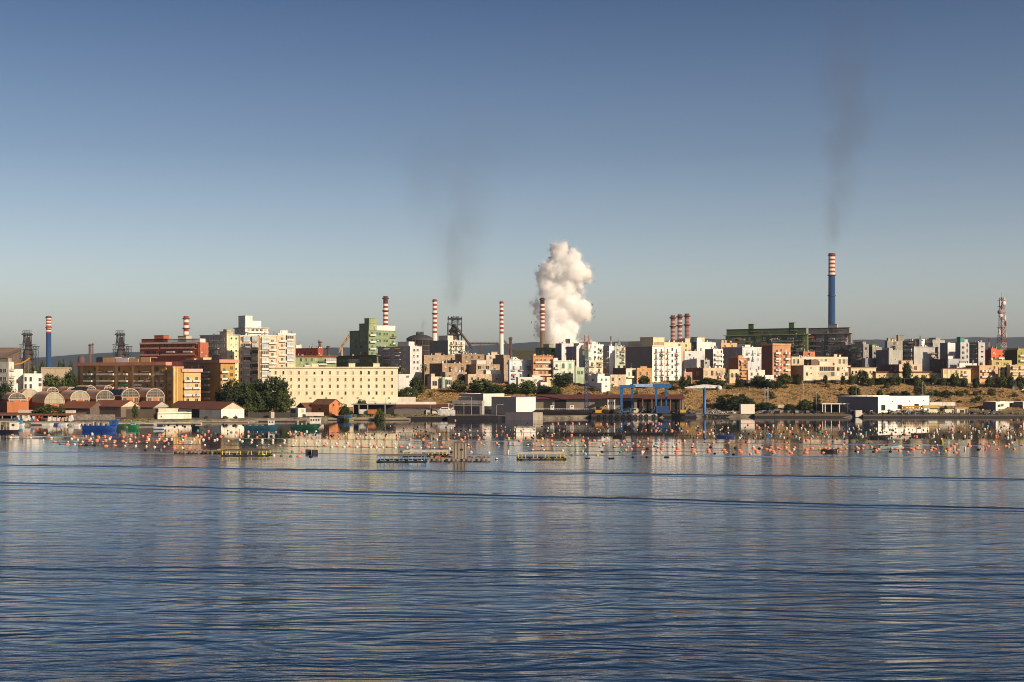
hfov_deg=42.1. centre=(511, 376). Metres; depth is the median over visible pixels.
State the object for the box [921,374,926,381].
tree
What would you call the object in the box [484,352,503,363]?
old stone house
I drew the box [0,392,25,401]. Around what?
barrel roofed warehouse
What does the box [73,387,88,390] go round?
solar panel
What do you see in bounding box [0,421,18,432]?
excursion boat
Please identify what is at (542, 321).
chimney
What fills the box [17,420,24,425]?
fishing boat
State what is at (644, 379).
tree
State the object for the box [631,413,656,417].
quay
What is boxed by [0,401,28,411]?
brick warehouse
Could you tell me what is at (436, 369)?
old stone house
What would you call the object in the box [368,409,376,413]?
truck
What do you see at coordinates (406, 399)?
retaining wall
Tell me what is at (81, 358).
domed tank
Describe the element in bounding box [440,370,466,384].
old stone house
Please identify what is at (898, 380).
tree
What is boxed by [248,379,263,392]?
tree
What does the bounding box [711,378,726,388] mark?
tree
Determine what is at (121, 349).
blast furnace
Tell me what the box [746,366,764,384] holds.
white house
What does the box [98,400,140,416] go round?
boat shed
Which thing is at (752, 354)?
apartment house
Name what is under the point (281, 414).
fence wall
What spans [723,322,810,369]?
industrial building
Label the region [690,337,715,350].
apartment block
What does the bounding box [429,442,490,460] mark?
work raft
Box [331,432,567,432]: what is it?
stake wire
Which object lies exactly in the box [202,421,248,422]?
quay
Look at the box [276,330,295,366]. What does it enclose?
apartment tower
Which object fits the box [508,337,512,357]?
chimney
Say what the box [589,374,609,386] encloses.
white house
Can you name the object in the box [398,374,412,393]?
white house
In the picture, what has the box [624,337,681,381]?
apartment tower
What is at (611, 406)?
workboat
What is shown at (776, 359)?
apartment tower
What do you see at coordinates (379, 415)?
tree
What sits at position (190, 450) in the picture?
work raft
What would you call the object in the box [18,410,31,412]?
garden wall
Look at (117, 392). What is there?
solar panel
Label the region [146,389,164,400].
window frame
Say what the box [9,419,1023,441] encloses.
floats
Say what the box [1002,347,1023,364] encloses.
apartment house
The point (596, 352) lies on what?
apartment tower
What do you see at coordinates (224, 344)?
apartment tower
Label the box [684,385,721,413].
boom crane
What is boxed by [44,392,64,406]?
window frame
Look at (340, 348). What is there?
conveyor bridge
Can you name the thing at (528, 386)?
tree
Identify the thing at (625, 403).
doorway
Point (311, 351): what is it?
factory hall
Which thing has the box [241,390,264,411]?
tree
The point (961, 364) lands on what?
apartment house
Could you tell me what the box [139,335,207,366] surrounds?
apartment block
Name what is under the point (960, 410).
cabin
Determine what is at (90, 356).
chimney
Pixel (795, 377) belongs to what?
tree
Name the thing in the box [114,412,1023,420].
shore weeds
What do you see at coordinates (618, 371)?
old house
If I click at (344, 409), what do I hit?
tree
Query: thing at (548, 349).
apartment block
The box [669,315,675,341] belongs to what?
chimney
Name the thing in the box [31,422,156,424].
quay
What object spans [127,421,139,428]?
fishing boat
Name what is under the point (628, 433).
floating boom
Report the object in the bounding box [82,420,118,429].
work barge
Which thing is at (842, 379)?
tree
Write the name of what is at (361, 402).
tree
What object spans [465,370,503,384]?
old stone house
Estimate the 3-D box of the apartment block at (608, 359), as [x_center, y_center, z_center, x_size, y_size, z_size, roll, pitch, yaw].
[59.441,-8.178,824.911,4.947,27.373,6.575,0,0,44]
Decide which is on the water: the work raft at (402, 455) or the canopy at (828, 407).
the work raft at (402, 455)
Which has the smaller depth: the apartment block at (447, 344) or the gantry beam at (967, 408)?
the gantry beam at (967, 408)
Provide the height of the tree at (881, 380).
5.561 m
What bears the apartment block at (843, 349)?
on the ground at (698, 410)
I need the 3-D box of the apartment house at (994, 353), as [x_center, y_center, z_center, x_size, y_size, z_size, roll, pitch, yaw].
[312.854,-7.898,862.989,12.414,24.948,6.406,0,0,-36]
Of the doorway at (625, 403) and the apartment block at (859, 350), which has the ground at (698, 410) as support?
the apartment block at (859, 350)
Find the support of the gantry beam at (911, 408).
on the ground at (698, 410)
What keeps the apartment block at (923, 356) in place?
on the ground at (698, 410)
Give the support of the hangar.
on the ground at (698, 410)
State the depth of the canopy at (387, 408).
697.50 m
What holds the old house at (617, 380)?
on the ground at (698, 410)
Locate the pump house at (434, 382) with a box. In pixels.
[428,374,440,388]
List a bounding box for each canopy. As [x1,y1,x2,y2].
[0,412,85,418]
[351,404,395,414]
[818,403,848,412]
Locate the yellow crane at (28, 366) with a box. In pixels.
[14,358,29,373]
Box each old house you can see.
[545,377,555,386]
[574,365,583,383]
[609,375,625,386]
[613,365,624,374]
[625,363,635,384]
[636,366,651,383]
[683,368,691,382]
[700,358,709,367]
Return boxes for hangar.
[838,395,928,412]
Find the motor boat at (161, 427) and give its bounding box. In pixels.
[153,425,167,428]
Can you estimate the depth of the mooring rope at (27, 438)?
468.31 m
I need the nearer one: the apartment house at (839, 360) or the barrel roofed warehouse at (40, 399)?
the barrel roofed warehouse at (40, 399)
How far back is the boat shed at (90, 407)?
673.04 m
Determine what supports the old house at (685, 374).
on the ground at (698, 410)
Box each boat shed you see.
[60,401,101,413]
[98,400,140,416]
[138,401,168,408]
[167,401,244,418]
[295,402,312,411]
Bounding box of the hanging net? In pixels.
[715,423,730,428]
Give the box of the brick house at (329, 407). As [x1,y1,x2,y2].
[310,399,341,416]
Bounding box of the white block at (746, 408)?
[739,404,754,413]
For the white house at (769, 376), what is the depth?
790.82 m
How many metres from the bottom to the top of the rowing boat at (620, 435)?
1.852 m
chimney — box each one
[45,316,51,366]
[88,344,91,362]
[182,316,189,335]
[326,346,330,354]
[382,296,388,325]
[432,299,437,340]
[499,301,503,354]
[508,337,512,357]
[539,298,544,347]
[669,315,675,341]
[676,314,682,341]
[683,314,689,337]
[827,253,835,327]
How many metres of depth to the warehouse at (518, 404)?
702.25 m
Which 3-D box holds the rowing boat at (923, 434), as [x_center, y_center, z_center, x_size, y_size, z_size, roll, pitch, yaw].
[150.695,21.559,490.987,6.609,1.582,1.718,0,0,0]
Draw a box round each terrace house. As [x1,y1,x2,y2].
[847,364,876,381]
[874,367,940,381]
[940,364,971,382]
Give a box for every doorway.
[555,400,565,409]
[623,401,630,410]
[637,400,681,410]
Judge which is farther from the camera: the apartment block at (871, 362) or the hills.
the hills
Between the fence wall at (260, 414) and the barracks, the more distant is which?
the barracks
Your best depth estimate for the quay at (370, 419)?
661.27 m
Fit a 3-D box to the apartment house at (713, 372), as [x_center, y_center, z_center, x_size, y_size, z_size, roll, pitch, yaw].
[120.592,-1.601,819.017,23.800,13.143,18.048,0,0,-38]
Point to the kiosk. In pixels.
(297, 412)
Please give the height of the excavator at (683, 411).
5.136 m
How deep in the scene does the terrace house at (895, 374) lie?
809.64 m
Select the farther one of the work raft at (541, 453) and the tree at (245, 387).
the tree at (245, 387)
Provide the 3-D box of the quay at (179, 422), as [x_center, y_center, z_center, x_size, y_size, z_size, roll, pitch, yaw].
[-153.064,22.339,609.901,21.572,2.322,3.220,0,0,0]
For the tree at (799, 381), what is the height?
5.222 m
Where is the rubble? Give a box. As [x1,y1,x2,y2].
[709,409,735,413]
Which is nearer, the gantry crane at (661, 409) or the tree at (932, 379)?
the gantry crane at (661, 409)
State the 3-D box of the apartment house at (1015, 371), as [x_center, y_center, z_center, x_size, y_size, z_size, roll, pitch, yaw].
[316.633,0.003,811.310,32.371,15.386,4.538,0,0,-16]
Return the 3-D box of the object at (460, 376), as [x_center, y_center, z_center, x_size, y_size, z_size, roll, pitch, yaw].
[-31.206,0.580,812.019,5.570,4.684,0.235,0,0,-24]
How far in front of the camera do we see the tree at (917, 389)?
768.56 m
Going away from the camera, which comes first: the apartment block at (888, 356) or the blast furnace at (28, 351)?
the apartment block at (888, 356)
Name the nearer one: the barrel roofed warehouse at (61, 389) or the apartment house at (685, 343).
the barrel roofed warehouse at (61, 389)
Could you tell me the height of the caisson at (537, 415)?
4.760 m
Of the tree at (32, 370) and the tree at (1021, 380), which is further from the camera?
the tree at (32, 370)
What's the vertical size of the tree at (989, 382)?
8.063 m
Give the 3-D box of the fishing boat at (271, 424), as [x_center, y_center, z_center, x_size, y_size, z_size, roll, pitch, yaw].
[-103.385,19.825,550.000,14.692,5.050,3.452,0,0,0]
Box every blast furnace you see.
[19,331,39,373]
[112,331,132,358]
[447,316,472,348]
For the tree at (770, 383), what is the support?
on the ground at (698, 410)
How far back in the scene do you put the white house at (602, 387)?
769.70 m
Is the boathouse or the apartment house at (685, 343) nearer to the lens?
the boathouse
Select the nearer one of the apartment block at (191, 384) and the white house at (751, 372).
the apartment block at (191, 384)
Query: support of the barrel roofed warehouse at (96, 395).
on the ground at (698, 410)
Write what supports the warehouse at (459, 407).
on the ground at (698, 410)
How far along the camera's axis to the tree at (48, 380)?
797.16 m
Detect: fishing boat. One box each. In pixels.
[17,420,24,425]
[116,423,127,426]
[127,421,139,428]
[244,418,279,428]
[293,417,321,428]
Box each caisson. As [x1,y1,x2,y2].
[505,412,532,419]
[533,412,542,419]
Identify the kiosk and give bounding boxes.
[290,408,305,416]
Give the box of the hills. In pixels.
[21,337,1023,376]
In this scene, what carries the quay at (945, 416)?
on the ground at (698, 410)
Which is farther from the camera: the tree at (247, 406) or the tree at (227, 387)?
the tree at (227, 387)
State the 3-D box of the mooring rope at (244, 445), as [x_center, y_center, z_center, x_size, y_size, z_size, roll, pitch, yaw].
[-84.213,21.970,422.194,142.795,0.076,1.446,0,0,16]
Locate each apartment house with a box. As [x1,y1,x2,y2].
[508,357,530,383]
[531,351,552,380]
[552,358,574,382]
[614,342,624,367]
[666,338,690,377]
[686,364,728,380]
[705,344,723,367]
[720,338,736,348]
[722,343,761,369]
[728,369,738,383]
[729,355,747,379]
[791,352,847,365]
[791,359,849,380]
[799,348,814,356]
[882,364,894,370]
[895,360,921,370]
[915,336,924,346]
[925,338,944,358]
[930,359,946,370]
[947,356,961,367]
[957,360,976,367]
[965,363,998,382]
[985,345,1004,364]
[989,358,1011,366]
[998,362,1007,380]
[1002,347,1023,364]
[1007,364,1023,379]
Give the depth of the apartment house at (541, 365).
799.98 m
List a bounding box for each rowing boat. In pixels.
[613,433,625,436]
[716,433,734,436]
[821,448,837,451]
[869,434,890,437]
[879,444,901,448]
[911,432,929,435]
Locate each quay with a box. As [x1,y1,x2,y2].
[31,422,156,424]
[157,422,201,423]
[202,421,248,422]
[258,419,308,421]
[327,418,409,419]
[408,417,446,419]
[447,416,497,419]
[590,414,632,417]
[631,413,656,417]
[657,413,694,417]
[753,413,853,416]
[862,414,1023,417]
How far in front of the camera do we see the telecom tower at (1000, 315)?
869.09 m
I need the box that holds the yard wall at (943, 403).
[929,402,954,405]
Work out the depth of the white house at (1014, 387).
798.27 m
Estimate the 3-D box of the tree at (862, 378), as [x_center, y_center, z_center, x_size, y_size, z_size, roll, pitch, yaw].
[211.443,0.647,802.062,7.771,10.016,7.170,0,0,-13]
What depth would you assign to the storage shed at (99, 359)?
2450.00 m
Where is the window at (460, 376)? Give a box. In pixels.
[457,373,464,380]
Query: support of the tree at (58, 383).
on the ground at (698, 410)
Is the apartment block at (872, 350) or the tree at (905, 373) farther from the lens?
the apartment block at (872, 350)
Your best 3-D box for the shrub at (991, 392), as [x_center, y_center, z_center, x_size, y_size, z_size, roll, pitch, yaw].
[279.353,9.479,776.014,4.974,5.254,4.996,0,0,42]
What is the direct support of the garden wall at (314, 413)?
on the ground at (698, 410)
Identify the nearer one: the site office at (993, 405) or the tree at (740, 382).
the site office at (993, 405)
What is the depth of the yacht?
684.82 m
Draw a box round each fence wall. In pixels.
[248,412,270,417]
[274,412,289,417]
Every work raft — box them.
[173,449,221,452]
[221,449,271,455]
[376,454,427,461]
[403,450,448,455]
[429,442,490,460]
[517,452,565,459]
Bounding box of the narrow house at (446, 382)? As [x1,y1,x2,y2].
[441,377,451,388]
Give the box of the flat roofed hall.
[41,367,71,386]
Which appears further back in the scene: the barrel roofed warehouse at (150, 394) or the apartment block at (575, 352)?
the apartment block at (575, 352)
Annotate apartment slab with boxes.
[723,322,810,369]
[808,324,854,356]
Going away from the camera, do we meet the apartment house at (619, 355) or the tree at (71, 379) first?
the tree at (71, 379)
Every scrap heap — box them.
[625,406,654,413]
[671,408,695,413]
[865,409,901,414]
[903,410,927,414]
[968,409,1002,414]
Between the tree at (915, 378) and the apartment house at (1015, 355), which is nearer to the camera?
the tree at (915, 378)
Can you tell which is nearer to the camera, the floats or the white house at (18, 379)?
the floats
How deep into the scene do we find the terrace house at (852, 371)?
808.16 m
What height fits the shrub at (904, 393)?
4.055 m
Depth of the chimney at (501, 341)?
2197.16 m
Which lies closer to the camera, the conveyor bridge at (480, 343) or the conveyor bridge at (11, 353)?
the conveyor bridge at (480, 343)
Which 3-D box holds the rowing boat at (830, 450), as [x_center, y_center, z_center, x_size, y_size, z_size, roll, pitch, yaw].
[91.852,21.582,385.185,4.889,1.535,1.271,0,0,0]
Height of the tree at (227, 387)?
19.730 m
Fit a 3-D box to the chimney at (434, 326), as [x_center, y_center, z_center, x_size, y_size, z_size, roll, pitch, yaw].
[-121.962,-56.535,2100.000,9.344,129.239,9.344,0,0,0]
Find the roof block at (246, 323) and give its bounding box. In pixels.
[233,315,268,334]
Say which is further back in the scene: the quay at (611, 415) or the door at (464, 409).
the door at (464, 409)
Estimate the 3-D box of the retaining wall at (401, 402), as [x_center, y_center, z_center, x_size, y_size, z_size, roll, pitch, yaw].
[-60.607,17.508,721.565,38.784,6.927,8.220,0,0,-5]
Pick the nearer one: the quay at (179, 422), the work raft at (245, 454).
the work raft at (245, 454)
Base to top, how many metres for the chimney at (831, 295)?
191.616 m
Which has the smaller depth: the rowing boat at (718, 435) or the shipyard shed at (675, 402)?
the rowing boat at (718, 435)
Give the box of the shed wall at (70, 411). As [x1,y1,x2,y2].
[66,410,75,412]
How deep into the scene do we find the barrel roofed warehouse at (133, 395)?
716.86 m
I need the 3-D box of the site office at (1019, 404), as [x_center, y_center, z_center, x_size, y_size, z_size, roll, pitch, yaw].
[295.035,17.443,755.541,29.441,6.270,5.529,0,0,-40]
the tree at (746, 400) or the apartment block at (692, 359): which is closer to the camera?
the tree at (746, 400)
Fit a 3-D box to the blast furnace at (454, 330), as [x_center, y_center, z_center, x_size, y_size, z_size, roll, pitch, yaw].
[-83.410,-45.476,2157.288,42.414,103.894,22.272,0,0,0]
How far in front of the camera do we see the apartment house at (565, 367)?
802.43 m
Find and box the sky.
[0,0,1023,357]
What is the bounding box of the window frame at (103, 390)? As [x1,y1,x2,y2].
[96,390,113,401]
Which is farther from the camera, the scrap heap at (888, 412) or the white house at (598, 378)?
the white house at (598, 378)
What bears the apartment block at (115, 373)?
on the ground at (698, 410)
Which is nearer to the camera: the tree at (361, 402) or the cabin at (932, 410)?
the tree at (361, 402)
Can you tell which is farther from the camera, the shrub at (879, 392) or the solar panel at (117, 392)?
the shrub at (879, 392)
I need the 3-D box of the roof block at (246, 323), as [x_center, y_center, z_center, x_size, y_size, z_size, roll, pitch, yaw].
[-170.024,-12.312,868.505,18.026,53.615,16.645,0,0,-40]
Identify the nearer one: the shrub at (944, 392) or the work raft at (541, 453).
the work raft at (541, 453)
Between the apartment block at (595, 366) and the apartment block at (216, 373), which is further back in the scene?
the apartment block at (595, 366)
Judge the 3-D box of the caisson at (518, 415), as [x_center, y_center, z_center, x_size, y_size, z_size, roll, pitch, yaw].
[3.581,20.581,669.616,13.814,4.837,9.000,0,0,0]
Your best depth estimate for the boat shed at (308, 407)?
677.01 m
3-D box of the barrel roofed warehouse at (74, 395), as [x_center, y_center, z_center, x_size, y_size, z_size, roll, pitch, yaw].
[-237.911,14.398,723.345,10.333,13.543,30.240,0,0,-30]
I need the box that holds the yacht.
[434,403,454,415]
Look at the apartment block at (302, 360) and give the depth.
863.22 m
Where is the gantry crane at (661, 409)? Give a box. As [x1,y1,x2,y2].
[617,384,670,414]
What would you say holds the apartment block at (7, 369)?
on the ground at (698, 410)
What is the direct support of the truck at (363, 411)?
on the ground at (698, 410)
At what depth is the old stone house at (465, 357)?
845.62 m
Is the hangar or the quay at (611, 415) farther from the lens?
the hangar
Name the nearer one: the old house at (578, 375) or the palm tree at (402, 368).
the palm tree at (402, 368)
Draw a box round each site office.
[983,401,1014,410]
[1014,401,1023,408]
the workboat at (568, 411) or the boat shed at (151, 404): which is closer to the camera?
the boat shed at (151, 404)
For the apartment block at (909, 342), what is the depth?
927.48 m
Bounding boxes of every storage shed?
[0,348,20,368]
[96,357,105,361]
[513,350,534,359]
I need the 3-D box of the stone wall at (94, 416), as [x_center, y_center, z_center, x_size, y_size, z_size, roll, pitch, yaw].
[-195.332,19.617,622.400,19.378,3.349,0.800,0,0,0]
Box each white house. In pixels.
[14,369,22,391]
[24,371,42,391]
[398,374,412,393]
[516,375,542,386]
[538,382,547,389]
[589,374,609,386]
[594,383,609,392]
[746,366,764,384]
[764,375,773,380]
[1011,379,1023,389]
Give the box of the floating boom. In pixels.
[560,432,674,434]
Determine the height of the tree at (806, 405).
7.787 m
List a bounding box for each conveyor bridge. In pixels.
[0,348,21,357]
[338,332,349,355]
[467,342,498,353]
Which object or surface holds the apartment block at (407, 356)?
on the ground at (698, 410)
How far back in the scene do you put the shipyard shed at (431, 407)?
705.00 m
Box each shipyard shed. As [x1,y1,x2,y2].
[396,404,453,413]
[534,394,685,410]
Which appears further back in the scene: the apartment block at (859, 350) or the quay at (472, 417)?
the apartment block at (859, 350)
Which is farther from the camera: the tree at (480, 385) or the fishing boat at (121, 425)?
the tree at (480, 385)
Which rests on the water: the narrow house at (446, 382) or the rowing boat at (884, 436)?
the rowing boat at (884, 436)
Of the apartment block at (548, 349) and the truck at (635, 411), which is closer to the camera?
the truck at (635, 411)
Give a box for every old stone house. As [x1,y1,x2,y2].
[422,352,454,384]
[429,360,465,376]
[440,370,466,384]
[455,350,483,363]
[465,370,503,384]
[466,359,499,373]
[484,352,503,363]
[493,355,511,380]
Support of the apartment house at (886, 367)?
on the ground at (698, 410)
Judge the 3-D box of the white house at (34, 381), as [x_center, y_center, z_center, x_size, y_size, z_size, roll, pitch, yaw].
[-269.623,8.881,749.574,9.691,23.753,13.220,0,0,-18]
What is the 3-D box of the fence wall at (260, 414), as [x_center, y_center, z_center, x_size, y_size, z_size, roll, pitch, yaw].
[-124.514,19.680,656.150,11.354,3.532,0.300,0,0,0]
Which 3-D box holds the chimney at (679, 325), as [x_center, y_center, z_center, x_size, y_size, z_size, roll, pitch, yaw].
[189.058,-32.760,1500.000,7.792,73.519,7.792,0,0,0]
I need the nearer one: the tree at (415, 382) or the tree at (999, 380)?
the tree at (415, 382)
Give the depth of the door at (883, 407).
719.16 m
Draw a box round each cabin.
[927,409,936,412]
[943,409,953,412]
[955,409,964,412]
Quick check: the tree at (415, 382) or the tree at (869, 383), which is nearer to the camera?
the tree at (415, 382)
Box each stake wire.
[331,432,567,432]
[385,424,546,424]
[627,435,921,435]
[717,423,943,423]
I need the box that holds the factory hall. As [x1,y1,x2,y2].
[295,346,322,354]
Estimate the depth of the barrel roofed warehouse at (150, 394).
717.25 m
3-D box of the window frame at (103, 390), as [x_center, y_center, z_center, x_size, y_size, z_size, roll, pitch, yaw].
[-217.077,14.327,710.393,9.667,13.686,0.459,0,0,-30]
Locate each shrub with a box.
[876,389,882,394]
[900,391,910,394]
[928,389,941,395]
[942,390,954,394]
[954,391,964,395]
[987,388,994,395]
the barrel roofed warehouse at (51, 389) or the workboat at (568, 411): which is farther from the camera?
the barrel roofed warehouse at (51, 389)
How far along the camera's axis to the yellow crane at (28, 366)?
759.61 m
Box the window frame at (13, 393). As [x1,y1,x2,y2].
[8,393,25,401]
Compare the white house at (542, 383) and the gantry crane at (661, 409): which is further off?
the white house at (542, 383)
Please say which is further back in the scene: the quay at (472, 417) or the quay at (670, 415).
the quay at (670, 415)
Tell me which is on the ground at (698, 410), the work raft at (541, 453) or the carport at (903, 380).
the carport at (903, 380)
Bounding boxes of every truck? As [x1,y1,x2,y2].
[359,409,367,414]
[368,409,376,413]
[630,408,640,412]
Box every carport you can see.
[875,378,894,383]
[901,378,912,384]
[925,378,940,383]
[945,378,961,385]
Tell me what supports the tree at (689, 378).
on the ground at (698, 410)
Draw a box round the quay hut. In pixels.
[854,410,861,416]
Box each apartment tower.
[166,364,183,404]
[200,329,238,382]
[239,332,258,388]
[258,331,279,382]
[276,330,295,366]
[350,318,396,354]
[585,341,603,359]
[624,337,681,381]
[761,343,790,380]
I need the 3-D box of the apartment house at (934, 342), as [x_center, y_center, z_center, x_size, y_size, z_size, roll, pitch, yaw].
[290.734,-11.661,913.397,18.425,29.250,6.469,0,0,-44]
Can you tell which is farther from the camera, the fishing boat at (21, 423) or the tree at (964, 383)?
the tree at (964, 383)
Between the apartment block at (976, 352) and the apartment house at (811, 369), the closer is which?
the apartment house at (811, 369)
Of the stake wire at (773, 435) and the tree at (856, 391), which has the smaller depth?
the stake wire at (773, 435)
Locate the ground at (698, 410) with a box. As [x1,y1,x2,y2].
[0,379,1023,425]
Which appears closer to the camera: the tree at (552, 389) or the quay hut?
the quay hut
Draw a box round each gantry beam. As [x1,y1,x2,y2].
[902,406,922,409]
[921,405,939,412]
[954,407,968,411]
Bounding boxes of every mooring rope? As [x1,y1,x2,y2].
[6,438,117,438]
[60,442,452,448]
[507,445,662,447]
[537,450,686,451]
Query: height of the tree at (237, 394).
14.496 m
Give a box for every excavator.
[595,405,609,413]
[679,405,693,413]
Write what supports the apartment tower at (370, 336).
on the ground at (698, 410)
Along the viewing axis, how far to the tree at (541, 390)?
764.32 m
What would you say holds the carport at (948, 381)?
on the ground at (698, 410)
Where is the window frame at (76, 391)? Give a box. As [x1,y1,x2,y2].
[70,391,89,400]
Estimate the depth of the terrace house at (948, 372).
807.84 m
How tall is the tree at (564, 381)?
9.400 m
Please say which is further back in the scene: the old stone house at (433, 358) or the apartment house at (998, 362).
the old stone house at (433, 358)
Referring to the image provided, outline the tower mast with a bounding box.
[582,335,591,408]
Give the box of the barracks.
[270,363,398,407]
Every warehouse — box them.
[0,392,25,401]
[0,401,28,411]
[17,389,36,409]
[32,391,64,411]
[42,387,58,391]
[58,387,74,392]
[60,390,89,402]
[76,385,95,391]
[87,389,114,401]
[95,385,112,389]
[114,388,139,403]
[138,388,164,401]
[452,400,483,413]
[459,393,503,410]
[491,396,535,414]
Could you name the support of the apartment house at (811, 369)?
on the ground at (698, 410)
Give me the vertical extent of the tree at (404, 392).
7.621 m
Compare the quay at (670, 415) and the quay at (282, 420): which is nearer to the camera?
the quay at (282, 420)
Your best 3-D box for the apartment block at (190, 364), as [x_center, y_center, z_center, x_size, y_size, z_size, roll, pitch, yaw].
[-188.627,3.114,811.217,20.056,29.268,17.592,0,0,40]
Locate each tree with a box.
[0,381,16,400]
[23,365,39,385]
[31,405,65,416]
[39,362,44,373]
[43,372,56,386]
[49,375,69,388]
[61,369,78,386]
[132,404,138,418]
[214,387,222,401]
[221,378,240,401]
[224,388,244,406]
[236,381,253,398]
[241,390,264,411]
[243,402,253,416]
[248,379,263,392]
[257,390,275,411]
[261,375,291,410]
[270,390,295,411]
[338,403,350,420]
[356,399,366,403]
[374,408,385,420]
[398,366,405,373]
[398,387,418,396]
[409,376,424,397]
[420,364,428,392]
[449,379,466,391]
[467,378,494,391]
[487,385,504,392]
[504,383,520,393]
[517,380,536,393]
[536,385,546,393]
[546,385,562,393]
[551,373,572,386]
[638,375,650,388]
[678,375,688,387]
[687,375,691,385]
[693,377,713,388]
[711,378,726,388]
[713,394,744,410]
[735,378,744,386]
[737,396,756,405]
[748,375,769,386]
[755,402,777,410]
[763,379,778,388]
[774,380,782,388]
[776,373,792,384]
[784,404,796,409]
[791,373,800,383]
[795,378,801,384]
[797,399,813,410]
[812,397,820,410]
[823,375,827,384]
[840,375,845,384]
[847,386,860,395]
[848,375,855,384]
[857,369,868,384]
[866,378,874,385]
[878,376,885,384]
[888,376,894,385]
[896,376,901,385]
[901,360,913,383]
[912,375,919,383]
[912,379,926,395]
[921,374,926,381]
[929,375,936,385]
[940,377,946,385]
[949,372,959,386]
[961,376,967,386]
[972,377,979,388]
[985,375,993,387]
[994,376,1007,387]
[1006,375,1014,388]
[1015,376,1023,389]
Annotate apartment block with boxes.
[0,358,14,391]
[73,357,171,403]
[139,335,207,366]
[180,357,211,368]
[182,369,202,400]
[196,359,238,400]
[295,353,337,366]
[336,353,380,366]
[378,342,421,379]
[430,335,464,354]
[535,344,554,357]
[555,339,574,359]
[566,343,583,366]
[585,357,602,380]
[602,341,613,375]
[684,348,704,367]
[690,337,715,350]
[829,342,852,366]
[851,339,868,366]
[862,357,875,366]
[869,342,881,357]
[876,348,902,370]
[885,335,904,349]
[903,338,914,346]
[903,343,938,370]
[940,342,954,358]
[955,337,968,362]
[969,340,984,364]
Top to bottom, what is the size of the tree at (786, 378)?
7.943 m
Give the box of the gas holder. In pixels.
[406,332,432,354]
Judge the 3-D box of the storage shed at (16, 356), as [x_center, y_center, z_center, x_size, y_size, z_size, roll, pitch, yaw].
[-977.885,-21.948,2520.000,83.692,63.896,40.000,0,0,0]
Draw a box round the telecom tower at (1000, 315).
[997,293,1006,356]
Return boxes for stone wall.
[73,414,114,419]
[126,409,156,418]
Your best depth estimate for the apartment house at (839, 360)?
836.70 m
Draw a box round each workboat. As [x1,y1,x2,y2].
[534,404,595,413]
[602,393,619,413]
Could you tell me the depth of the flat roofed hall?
897.04 m
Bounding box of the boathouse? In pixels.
[154,408,191,418]
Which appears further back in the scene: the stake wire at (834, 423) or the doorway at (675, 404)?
the doorway at (675, 404)
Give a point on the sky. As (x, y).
(627, 167)
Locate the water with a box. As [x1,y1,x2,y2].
[0,417,1023,681]
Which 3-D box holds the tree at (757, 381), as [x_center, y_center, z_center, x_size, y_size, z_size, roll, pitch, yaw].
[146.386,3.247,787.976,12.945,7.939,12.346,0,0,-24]
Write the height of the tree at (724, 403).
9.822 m
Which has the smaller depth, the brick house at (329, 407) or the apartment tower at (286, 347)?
the brick house at (329, 407)
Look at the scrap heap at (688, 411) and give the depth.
709.51 m
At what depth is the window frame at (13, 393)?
702.67 m
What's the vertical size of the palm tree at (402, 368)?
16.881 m
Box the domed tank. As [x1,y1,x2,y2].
[78,354,84,362]
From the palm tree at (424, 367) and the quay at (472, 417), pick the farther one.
the palm tree at (424, 367)
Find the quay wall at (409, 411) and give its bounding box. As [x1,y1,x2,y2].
[394,409,427,414]
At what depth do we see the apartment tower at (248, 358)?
821.74 m
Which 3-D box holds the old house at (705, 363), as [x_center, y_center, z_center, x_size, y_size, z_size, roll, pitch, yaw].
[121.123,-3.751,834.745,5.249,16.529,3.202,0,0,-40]
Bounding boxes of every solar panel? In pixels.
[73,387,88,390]
[100,389,122,395]
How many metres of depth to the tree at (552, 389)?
757.97 m
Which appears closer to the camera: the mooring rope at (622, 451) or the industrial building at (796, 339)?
the mooring rope at (622, 451)
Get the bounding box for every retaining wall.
[366,402,435,403]
[397,397,415,401]
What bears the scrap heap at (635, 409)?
on the ground at (698, 410)
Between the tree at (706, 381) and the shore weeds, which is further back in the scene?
the tree at (706, 381)
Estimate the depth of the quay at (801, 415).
709.68 m
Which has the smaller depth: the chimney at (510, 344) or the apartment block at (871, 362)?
the apartment block at (871, 362)
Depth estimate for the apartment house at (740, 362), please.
814.34 m
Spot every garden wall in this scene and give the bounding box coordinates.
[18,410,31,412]
[306,412,323,415]
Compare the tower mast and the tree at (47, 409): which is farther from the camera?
the tower mast
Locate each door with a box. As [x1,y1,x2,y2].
[454,406,479,413]
[881,405,885,410]
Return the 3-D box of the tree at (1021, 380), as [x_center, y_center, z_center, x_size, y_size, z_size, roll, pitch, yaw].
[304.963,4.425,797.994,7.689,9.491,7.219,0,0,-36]

